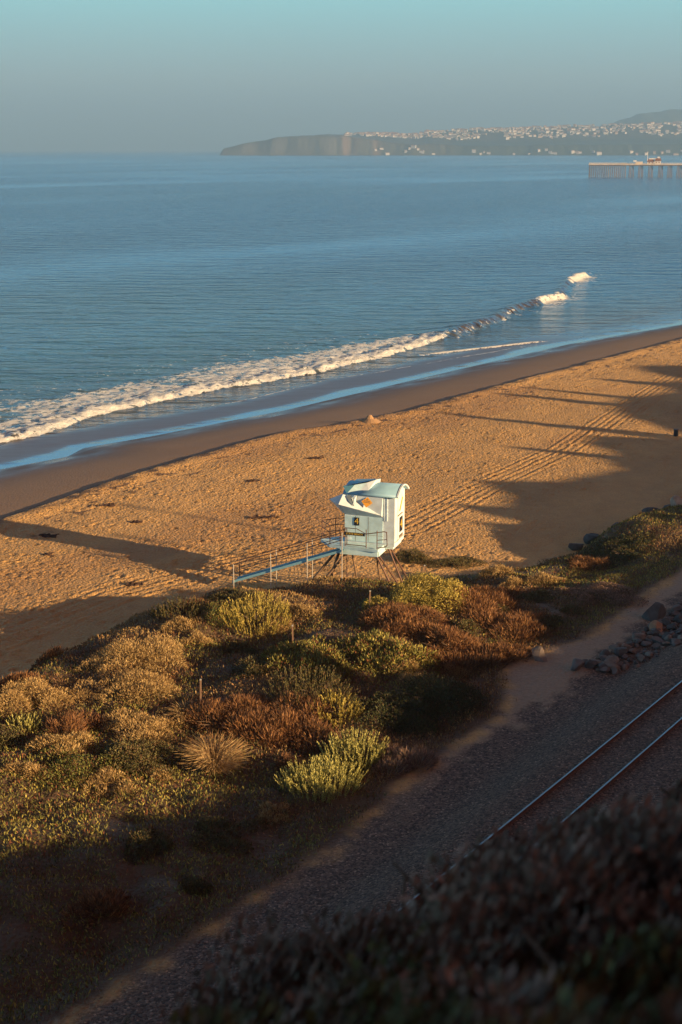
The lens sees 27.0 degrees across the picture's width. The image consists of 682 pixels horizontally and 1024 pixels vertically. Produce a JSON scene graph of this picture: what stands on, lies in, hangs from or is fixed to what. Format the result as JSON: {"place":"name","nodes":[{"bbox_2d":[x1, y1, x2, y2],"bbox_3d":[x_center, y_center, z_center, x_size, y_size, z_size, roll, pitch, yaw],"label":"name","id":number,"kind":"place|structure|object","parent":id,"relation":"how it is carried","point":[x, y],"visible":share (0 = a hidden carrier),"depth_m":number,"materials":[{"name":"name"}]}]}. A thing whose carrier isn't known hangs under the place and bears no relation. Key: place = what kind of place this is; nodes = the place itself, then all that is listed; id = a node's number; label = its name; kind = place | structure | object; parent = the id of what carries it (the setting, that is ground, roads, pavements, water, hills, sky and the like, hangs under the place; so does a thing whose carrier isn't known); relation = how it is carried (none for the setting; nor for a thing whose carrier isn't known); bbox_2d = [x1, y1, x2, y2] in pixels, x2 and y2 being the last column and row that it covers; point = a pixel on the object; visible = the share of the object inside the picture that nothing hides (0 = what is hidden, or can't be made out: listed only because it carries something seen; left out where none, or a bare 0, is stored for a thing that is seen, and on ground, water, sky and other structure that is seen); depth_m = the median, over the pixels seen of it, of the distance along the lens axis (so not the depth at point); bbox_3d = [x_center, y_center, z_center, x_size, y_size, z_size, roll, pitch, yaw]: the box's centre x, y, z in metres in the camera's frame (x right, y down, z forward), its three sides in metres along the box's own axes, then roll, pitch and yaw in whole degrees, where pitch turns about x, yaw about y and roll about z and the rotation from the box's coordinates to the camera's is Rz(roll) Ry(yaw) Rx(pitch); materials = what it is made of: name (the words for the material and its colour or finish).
{"place":"outdoors","nodes":[
{"label":"outdoors","id":0,"kind":"place"},
{"bbox_2d":[0,324,681,1023],"bbox_3d":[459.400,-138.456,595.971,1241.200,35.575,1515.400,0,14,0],"label":"ground","id":1,"kind":"structure","parent":0,"point":[530,460],"depth_m":79.87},
{"bbox_2d":[0,723,32,748],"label":"saltbush","id":2,"kind":"object","parent":1,"relation":"on","point":[7,733],"visible":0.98,"depth_m":56.44,"materials":[{"name":"green plant"}]},
{"bbox_2d":[0,670,42,692],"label":"dune shrub","id":3,"kind":"object","parent":1,"relation":"on","point":[2,681],"visible":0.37,"depth_m":62.46,"materials":[{"name":"brown plant"}]},
{"bbox_2d":[5,712,41,735],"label":"cushion plant","id":4,"kind":"object","parent":1,"relation":"on","point":[28,723],"visible":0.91,"depth_m":57.54,"materials":[{"name":"green plant"}]},
{"bbox_2d":[0,761,57,780],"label":"dune shrub","id":5,"kind":"object","parent":1,"relation":"on","point":[29,768],"visible":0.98,"depth_m":53.26,"materials":[{"name":"brown plant"}]},
{"bbox_2d":[0,676,75,719],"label":"dune shrub","id":6,"kind":"object","parent":1,"relation":"on","point":[44,691],"visible":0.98,"depth_m":59.81,"materials":[{"name":"brown plant"}]},
{"bbox_2d":[28,645,64,672],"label":"buckwheat","id":7,"kind":"object","parent":1,"relation":"on","point":[51,653],"visible":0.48,"depth_m":66.62,"materials":[{"name":"brown plant"}]},
{"bbox_2d":[24,730,96,762],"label":"dune shrub","id":8,"kind":"object","parent":1,"relation":"on","point":[63,740],"visible":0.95,"depth_m":55.45,"materials":[{"name":"brown plant"}]},
{"bbox_2d":[37,707,108,738],"bbox_3d":[-10.863,8.579,57.616,2.457,1.183,3.345,7,16,26],"label":"buckwheat","id":9,"kind":"object","parent":1,"relation":"on","point":[65,726],"visible":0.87,"depth_m":57.45,"materials":[{"name":"brown plant"}]},
{"bbox_2d":[31,743,135,790],"bbox_3d":[-9.743,9.573,54.030,4.022,0.900,3.926,0,14,0],"label":"saltbush","id":10,"kind":"object","parent":1,"relation":"on","point":[71,765],"visible":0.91,"depth_m":53.70,"materials":[{"name":"green plant"}]},
{"bbox_2d":[59,884,132,933],"bbox_3d":[-7.608,12.219,44.487,2.381,1.051,2.504,0,14,0],"label":"buckwheat","id":11,"kind":"object","parent":1,"relation":"on","point":[99,897],"visible":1,"depth_m":44.20,"materials":[{"name":"brown plant"}]},
{"bbox_2d":[71,765,139,801],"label":"dune shrub","id":12,"kind":"object","parent":1,"relation":"on","point":[100,775],"visible":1,"depth_m":52.73,"materials":[{"name":"brown plant"}]},
{"bbox_2d":[99,711,148,736],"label":"dune shrub","id":13,"kind":"object","parent":1,"relation":"on","point":[114,726],"visible":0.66,"depth_m":57.86,"materials":[{"name":"brown plant"}]},
{"bbox_2d":[69,665,181,708],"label":"dune shrub","id":14,"kind":"object","parent":1,"relation":"on","point":[131,683],"visible":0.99,"depth_m":61.14,"materials":[{"name":"brown plant"}]},
{"bbox_2d":[75,635,188,683],"bbox_3d":[-9.459,6.462,64.831,5.217,1.684,5.445,0,14,0],"label":"dune shrub","id":15,"kind":"object","parent":1,"relation":"on","point":[121,646],"visible":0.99,"depth_m":64.68,"materials":[{"name":"brown plant"}]},
{"bbox_2d":[98,707,178,754],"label":"dune shrub","id":16,"kind":"object","parent":1,"relation":"on","point":[146,731],"visible":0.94,"depth_m":57.40,"materials":[{"name":"brown plant"}]},
{"bbox_2d":[97,736,185,781],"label":"saltbush","id":17,"kind":"object","parent":1,"relation":"on","point":[150,758],"visible":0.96,"depth_m":54.59,"materials":[{"name":"green plant"}]},
{"bbox_2d":[124,827,175,864],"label":"saltbush","id":18,"kind":"object","parent":1,"relation":"on","point":[144,837],"visible":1,"depth_m":48.08,"materials":[{"name":"green plant"}]},
{"bbox_2d":[140,766,175,783],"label":"dune shrub","id":19,"kind":"object","parent":1,"relation":"on","point":[159,773],"visible":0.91,"depth_m":53.51,"materials":[{"name":"brown plant"}]},
{"bbox_2d":[158,615,195,633],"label":"dune shrub","id":20,"kind":"object","parent":1,"relation":"on","point":[182,622],"visible":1,"depth_m":69.10,"materials":[{"name":"brown plant"}]},
{"bbox_2d":[148,594,209,619],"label":"dune bush","id":21,"kind":"object","parent":1,"relation":"on","point":[163,610],"visible":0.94,"depth_m":70.67,"materials":[{"name":"green plant"}]},
{"bbox_2d":[155,705,203,730],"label":"dune shrub","id":22,"kind":"object","parent":1,"relation":"on","point":[159,710],"visible":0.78,"depth_m":58.58,"materials":[{"name":"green plant"}]},
{"bbox_2d":[165,699,202,721],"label":"shrub","id":23,"kind":"object","parent":1,"relation":"on","point":[177,712],"visible":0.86,"depth_m":58.82,"materials":[{"name":"green plant"}]},
{"bbox_2d":[178,875,213,896],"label":"saltbush","id":24,"kind":"object","parent":1,"relation":"on","point":[196,885],"visible":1,"depth_m":45.54,"materials":[{"name":"green plant"}]},
{"bbox_2d":[178,628,213,646],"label":"dune shrub","id":25,"kind":"object","parent":1,"relation":"on","point":[201,638],"visible":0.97,"depth_m":67.73,"materials":[{"name":"brown plant"}]},
{"bbox_2d":[175,729,253,776],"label":"straw tuft","id":26,"kind":"object","parent":1,"relation":"on","point":[206,759],"visible":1,"depth_m":54.77,"materials":[{"name":"beige plant"}]},
{"bbox_2d":[194,600,250,629],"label":"dune bush","id":27,"kind":"object","parent":1,"relation":"on","point":[212,607],"visible":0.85,"depth_m":69.95,"materials":[{"name":"green plant"}]},
{"bbox_2d":[177,691,277,740],"bbox_3d":[-4.721,8.288,58.649,4.373,1.289,4.014,0,14,0],"label":"dry buckwheat","id":28,"kind":"object","parent":1,"relation":"on","point":[231,717],"visible":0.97,"depth_m":58.44,"materials":[{"name":"brown plant"}]},
{"bbox_2d":[188,815,267,856],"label":"saltbush","id":29,"kind":"object","parent":1,"relation":"on","point":[223,833],"visible":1,"depth_m":49.23,"materials":[{"name":"green plant"}]},
{"bbox_2d":[205,588,261,604],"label":"dune bush","id":30,"kind":"object","parent":1,"relation":"on","point":[233,593],"visible":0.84,"depth_m":73.22,"materials":[{"name":"green plant"}]},
{"bbox_2d":[219,641,258,654],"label":"saltbush","id":31,"kind":"object","parent":1,"relation":"on","point":[242,647],"visible":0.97,"depth_m":67.34,"materials":[{"name":"green plant"}]},
{"bbox_2d":[173,989,305,1023],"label":"slope shrub","id":32,"kind":"object","parent":1,"relation":"on","point":[226,1016],"visible":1,"depth_m":4.77,"materials":[{"name":"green plant"}]},
{"bbox_2d":[219,590,291,638],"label":"dune bush","id":33,"kind":"object","parent":1,"relation":"on","point":[260,602],"visible":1,"depth_m":70.16,"materials":[{"name":"green plant"}]},
{"bbox_2d":[231,654,284,678],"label":"saltbush","id":34,"kind":"object","parent":1,"relation":"on","point":[251,664],"visible":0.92,"depth_m":63.16,"materials":[{"name":"green plant"}]},
{"bbox_2d":[161,899,384,1023],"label":"slope shrub","id":35,"kind":"object","parent":1,"relation":"on","point":[198,993],"visible":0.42,"depth_m":6.90,"materials":[{"name":"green plant"}]},
{"bbox_2d":[255,801,292,824],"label":"dune shrub","id":36,"kind":"object","parent":1,"relation":"on","point":[274,806],"visible":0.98,"depth_m":50.80,"materials":[{"name":"green plant"}]},
{"bbox_2d":[251,616,296,638],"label":"dune shrub","id":37,"kind":"object","parent":1,"relation":"on","point":[281,623],"visible":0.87,"depth_m":69.62,"materials":[{"name":"brown plant"}]},
{"bbox_2d":[233,689,341,757],"bbox_3d":[-2.099,8.542,57.894,4.689,1.655,4.686,0,14,0],"label":"dry buckwheat","id":38,"kind":"object","parent":1,"relation":"on","point":[273,727],"visible":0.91,"depth_m":57.61,"materials":[{"name":"brown plant"}]},
{"bbox_2d":[224,915,364,1023],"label":"slope shrub","id":39,"kind":"object","parent":1,"relation":"on","point":[291,965],"visible":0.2,"depth_m":6.92,"materials":[{"name":"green plant"}]},
{"bbox_2d":[273,752,317,776],"bbox_3d":[-1.728,9.861,54.865,2.252,0.857,1.796,7,16,25],"label":"buckwheat","id":40,"kind":"object","parent":1,"relation":"on","point":[284,760],"visible":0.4,"depth_m":54.96,"materials":[{"name":"brown plant"}]},
{"bbox_2d":[285,603,322,619],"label":"dune shrub","id":41,"kind":"object","parent":1,"relation":"on","point":[296,608],"visible":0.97,"depth_m":70.77,"materials":[{"name":"brown plant"}]},
{"bbox_2d":[264,664,360,709],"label":"dune bush","id":42,"kind":"object","parent":1,"relation":"on","point":[321,678],"visible":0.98,"depth_m":60.47,"materials":[{"name":"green plant"}]},
{"bbox_2d":[257,634,370,682],"bbox_3d":[-1.284,6.411,64.480,5.364,1.790,5.560,0,14,0],"label":"saltbush","id":43,"kind":"object","parent":1,"relation":"on","point":[311,654],"visible":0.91,"depth_m":63.73,"materials":[{"name":"green plant"}]},
{"bbox_2d":[232,479,408,587],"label":"lifeguard tower","id":44,"kind":"structure","parent":1,"relation":"on","point":[372,510],"depth_m":79.92,"materials":[{"name":"white paint"}]},
{"bbox_2d":[274,754,368,803],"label":"spiky bush","id":45,"kind":"object","parent":1,"relation":"on","point":[316,773],"visible":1,"depth_m":52.66,"materials":[{"name":"green plant"}]},
{"bbox_2d":[310,688,364,725],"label":"dune bush","id":46,"kind":"object","parent":1,"relation":"on","point":[339,712],"visible":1,"depth_m":58.86,"materials":[{"name":"green plant"}]},
{"bbox_2d":[0,504,681,1023],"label":"iceplant cover","id":47,"kind":"object","parent":1,"relation":"on","point":[384,594],"visible":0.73,"depth_m":56.16,"materials":[{"name":"green plant"}]},
{"bbox_2d":[317,726,390,774],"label":"spiky bush","id":48,"kind":"object","parent":1,"relation":"on","point":[345,743],"visible":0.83,"depth_m":55.45,"materials":[{"name":"green plant"}]},
{"bbox_2d":[293,906,440,982],"bbox_3d":[0.005,3.091,7.538,1.883,2.398,1.535,0,14,0],"label":"slope shrub","id":49,"kind":"object","parent":1,"relation":"on","point":[394,914],"visible":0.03,"depth_m":7.16,"materials":[{"name":"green plant"}]},
{"bbox_2d":[317,875,421,974],"bbox_3d":[0.137,2.945,7.784,2.062,2.284,1.900,0,14,0],"label":"slope shrub","id":50,"kind":"object","parent":1,"relation":"on","point":[386,918],"visible":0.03,"depth_m":7.28,"materials":[{"name":"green plant"}]},
{"bbox_2d":[362,595,408,609],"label":"coastal goldenbush","id":51,"kind":"object","parent":1,"relation":"on","point":[373,601],"visible":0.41,"depth_m":71.88,"materials":[{"name":"green plant"}]},
{"bbox_2d":[304,948,480,1023],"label":"slope shrub","id":52,"kind":"object","parent":1,"relation":"on","point":[369,993],"visible":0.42,"depth_m":5.04,"materials":[{"name":"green plant"}]},
{"bbox_2d":[346,628,443,678],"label":"saltbush","id":53,"kind":"object","parent":1,"relation":"on","point":[395,650],"visible":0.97,"depth_m":64.53,"materials":[{"name":"green plant"}]},
{"bbox_2d":[350,690,446,739],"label":"saltbush","id":54,"kind":"object","parent":1,"relation":"on","point":[376,704],"visible":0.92,"depth_m":58.84,"materials":[{"name":"green plant"}]},
{"bbox_2d":[378,654,422,677],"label":"dune shrub","id":55,"kind":"object","parent":1,"relation":"on","point":[414,663],"visible":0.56,"depth_m":63.54,"materials":[{"name":"green plant"}]},
{"bbox_2d":[353,601,449,643],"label":"dry buckwheat","id":56,"kind":"object","parent":1,"relation":"on","point":[395,616],"visible":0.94,"depth_m":69.23,"materials":[{"name":"brown plant"}]},
{"bbox_2d":[369,743,440,777],"bbox_3d":[2.443,9.514,54.979,3.028,1.136,3.267,0,14,0],"label":"dry buckwheat","id":57,"kind":"object","parent":1,"relation":"on","point":[400,755],"visible":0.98,"depth_m":54.66,"materials":[{"name":"brown plant"}]},
{"bbox_2d":[229,920,583,1023],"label":"slope shrub","id":58,"kind":"object","parent":1,"relation":"on","point":[357,979],"visible":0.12,"depth_m":5.47,"materials":[{"name":"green plant"}]},
{"bbox_2d":[391,547,434,563],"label":"beach bush","id":59,"kind":"object","parent":1,"relation":"on","point":[417,557],"visible":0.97,"depth_m":87.55,"materials":[{"name":"green plant"}]},
{"bbox_2d":[276,947,556,1023],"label":"slope shrub","id":60,"kind":"object","parent":1,"relation":"on","point":[463,982],"visible":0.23,"depth_m":5.07,"materials":[{"name":"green plant"}]},
{"bbox_2d":[396,672,436,690],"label":"dune shrub","id":61,"kind":"object","parent":1,"relation":"on","point":[410,675],"visible":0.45,"depth_m":62.43,"materials":[{"name":"green plant"}]},
{"bbox_2d":[387,571,469,615],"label":"coastal goldenbush","id":62,"kind":"object","parent":1,"relation":"on","point":[410,587],"visible":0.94,"depth_m":72.43,"materials":[{"name":"green plant"}]},
{"bbox_2d":[366,670,491,731],"bbox_3d":[3.782,7.826,60.374,5.866,1.632,4.425,-14,20,-43],"label":"saltbush","id":63,"kind":"object","parent":1,"relation":"on","point":[445,688],"visible":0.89,"depth_m":60.36,"materials":[{"name":"green plant"}]},
{"bbox_2d":[374,855,501,935],"bbox_3d":[0.492,2.930,8.164,1.106,2.121,2.151,6,16,23],"label":"slope shrub","id":64,"kind":"object","parent":1,"relation":"on","point":[438,885],"visible":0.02,"depth_m":7.97,"materials":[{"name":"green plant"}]},
{"bbox_2d":[302,843,580,1023],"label":"slope shrub","id":65,"kind":"object","parent":1,"relation":"on","point":[436,913],"visible":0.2,"depth_m":5.63,"materials":[{"name":"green plant"}]},
{"bbox_2d":[423,555,488,568],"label":"beach bush","id":66,"kind":"object","parent":1,"relation":"on","point":[455,561],"visible":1,"depth_m":87.01,"materials":[{"name":"green plant"}]},
{"bbox_2d":[448,618,477,637],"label":"saltbush","id":67,"kind":"object","parent":1,"relation":"on","point":[462,624],"visible":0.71,"depth_m":69.51,"materials":[{"name":"green plant"}]},
{"bbox_2d":[418,622,508,679],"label":"dry buckwheat","id":68,"kind":"object","parent":1,"relation":"on","point":[452,636],"visible":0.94,"depth_m":66.36,"materials":[{"name":"brown plant"}]},
{"bbox_2d":[437,584,521,619],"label":"dry buckwheat","id":69,"kind":"object","parent":1,"relation":"on","point":[483,599],"visible":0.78,"depth_m":72.87,"materials":[{"name":"brown plant"}]},
{"bbox_2d":[455,584,524,599],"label":"dry buckwheat","id":70,"kind":"object","parent":1,"relation":"on","point":[482,589],"visible":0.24,"depth_m":77.59,"materials":[{"name":"brown plant"}]},
{"bbox_2d":[474,563,514,578],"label":"dune shrub","id":71,"kind":"object","parent":1,"relation":"on","point":[496,570],"visible":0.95,"depth_m":81.77,"materials":[{"name":"beige plant"}]},
{"bbox_2d":[458,640,533,670],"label":"dry buckwheat","id":72,"kind":"object","parent":1,"relation":"on","point":[512,653],"visible":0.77,"depth_m":66.05,"materials":[{"name":"brown plant"}]},
{"bbox_2d":[333,951,662,1023],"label":"slope shrub","id":73,"kind":"object","parent":1,"relation":"on","point":[412,1010],"visible":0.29,"depth_m":4.33,"materials":[{"name":"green plant"}]},
{"bbox_2d":[392,801,616,931],"bbox_3d":[0.846,2.651,8.226,1.726,2.429,1.672,-4,15,-14],"label":"slope shrub","id":74,"kind":"object","parent":1,"relation":"on","point":[471,858],"visible":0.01,"depth_m":7.91,"materials":[{"name":"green plant"}]},
{"bbox_2d":[458,603,553,644],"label":"dry buckwheat","id":75,"kind":"object","parent":1,"relation":"on","point":[515,621],"visible":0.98,"depth_m":70.02,"materials":[{"name":"brown plant"}]},
{"bbox_2d":[381,945,636,1023],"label":"slope shrub","id":76,"kind":"object","parent":1,"relation":"on","point":[486,1007],"visible":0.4,"depth_m":4.26,"materials":[{"name":"green plant"}]},
{"bbox_2d":[498,575,523,592],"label":"dune shrub","id":77,"kind":"object","parent":1,"relation":"on","point":[512,580],"visible":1,"depth_m":78.81,"materials":[{"name":"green plant"}]},
{"bbox_2d":[370,799,681,983],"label":"slope shrub","id":78,"kind":"object","parent":1,"relation":"on","point":[628,918],"visible":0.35,"depth_m":5.62,"materials":[{"name":"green plant"}]},
{"bbox_2d":[374,680,681,932],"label":"railway track","id":79,"kind":"structure","parent":1,"relation":"on","point":[584,804],"depth_m":52.37,"materials":[{"name":"silver metal"}]},
{"bbox_2d":[516,589,555,602],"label":"saltbush","id":80,"kind":"object","parent":1,"relation":"on","point":[534,596],"visible":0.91,"depth_m":76.40,"materials":[{"name":"green plant"}]},
{"bbox_2d":[532,646,547,661],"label":"boulder","id":81,"kind":"object","parent":1,"relation":"on","point":[538,653],"visible":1,"depth_m":65.86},
{"bbox_2d":[524,571,568,585],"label":"dune shrub","id":82,"kind":"object","parent":1,"relation":"on","point":[544,577],"visible":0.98,"depth_m":79.42,"materials":[{"name":"green plant"}]},
{"bbox_2d":[532,614,572,629],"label":"saltbush","id":83,"kind":"object","parent":1,"relation":"on","point":[548,621],"visible":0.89,"depth_m":71.06,"materials":[{"name":"green plant"}]},
{"bbox_2d":[477,977,681,1023],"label":"slope shrub","id":84,"kind":"object","parent":1,"relation":"on","point":[573,999],"visible":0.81,"depth_m":3.39,"materials":[{"name":"green plant"}]},
{"bbox_2d":[487,787,681,961],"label":"slope shrub","id":85,"kind":"object","parent":1,"relation":"on","point":[603,822],"visible":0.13,"depth_m":5.97,"materials":[{"name":"green plant"}]},
{"bbox_2d":[492,933,681,1023],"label":"slope shrub","id":86,"kind":"object","parent":1,"relation":"on","point":[565,972],"visible":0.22,"depth_m":4.40,"materials":[{"name":"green plant"}]},
{"bbox_2d":[563,554,611,571],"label":"buckwheat","id":87,"kind":"object","parent":1,"relation":"on","point":[584,561],"visible":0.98,"depth_m":84.22,"materials":[{"name":"brown plant"}]},
{"bbox_2d":[521,916,681,1012],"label":"slope shrub","id":88,"kind":"object","parent":1,"relation":"on","point":[654,939],"visible":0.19,"depth_m":4.61,"materials":[{"name":"green plant"}]},
{"bbox_2d":[558,581,648,606],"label":"saltbush","id":89,"kind":"object","parent":1,"relation":"on","point":[597,587],"visible":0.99,"depth_m":75.65,"materials":[{"name":"green plant"}]},
{"bbox_2d":[541,805,680,961],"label":"slope shrub","id":90,"kind":"object","parent":1,"relation":"on","point":[610,842],"visible":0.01,"depth_m":6.18,"materials":[{"name":"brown plant"}]},
{"bbox_2d":[582,530,654,567],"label":"saltbush","id":91,"kind":"object","parent":1,"relation":"on","point":[628,554],"visible":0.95,"depth_m":86.05,"materials":[{"name":"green plant"}]},
{"bbox_2d":[561,907,681,984],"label":"slope shrub","id":92,"kind":"object","parent":1,"relation":"on","point":[662,919],"visible":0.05,"depth_m":4.80,"materials":[{"name":"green plant"}]},
{"bbox_2d":[641,602,665,620],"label":"boulder","id":93,"kind":"object","parent":1,"relation":"on","point":[656,611],"visible":0.87,"depth_m":71.48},
{"bbox_2d":[634,980,681,1023],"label":"slope shrub","id":94,"kind":"object","parent":1,"relation":"on","point":[665,1004],"visible":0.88,"depth_m":3.57,"materials":[{"name":"brown plant"}]},
{"bbox_2d":[656,777,681,818],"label":"slope shrub","id":95,"kind":"object","parent":1,"relation":"on","point":[678,795],"visible":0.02,"depth_m":9.38,"materials":[{"name":"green plant"}]},
{"bbox_2d":[0,150,681,468],"bbox_3d":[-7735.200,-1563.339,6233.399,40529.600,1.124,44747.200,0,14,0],"label":"sea","id":96,"kind":"structure","parent":0,"point":[146,293],"depth_m":313.22,"materials":[{"name":"liquid"}]},
{"bbox_2d":[589,163,681,176],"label":"fishing pier","id":97,"kind":"structure","parent":96,"relation":"in","point":[669,165],"depth_m":1399.66,"materials":[{"name":"paint"}]},
{"bbox_2d":[0,0,681,150],"label":"sky","id":98,"kind":"structure","parent":0,"point":[76,75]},
{"bbox_2d":[23,581,667,1023],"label":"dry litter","id":99,"kind":"object","parent":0,"point":[337,821],"visible":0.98,"depth_m":49.98,"materials":[{"name":"brown plant"}]},
{"bbox_2d":[220,124,681,154],"bbox_3d":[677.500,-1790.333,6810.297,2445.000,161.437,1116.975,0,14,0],"label":"headland","id":100,"kind":"structure","parent":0,"point":[635,140],"depth_m":6352.64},
{"bbox_2d":[344,121,681,154],"bbox_3d":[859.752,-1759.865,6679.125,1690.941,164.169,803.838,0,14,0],"label":"town","id":101,"kind":"object","parent":100,"relation":"on","point":[576,131],"visible":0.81,"depth_m":6751.68,"materials":[{"name":"grey"}]},
{"bbox_2d":[606,109,681,125],"bbox_3d":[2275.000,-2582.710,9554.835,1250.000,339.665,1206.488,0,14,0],"label":"hills","id":102,"kind":"structure","parent":0,"point":[670,115],"depth_m":9611.66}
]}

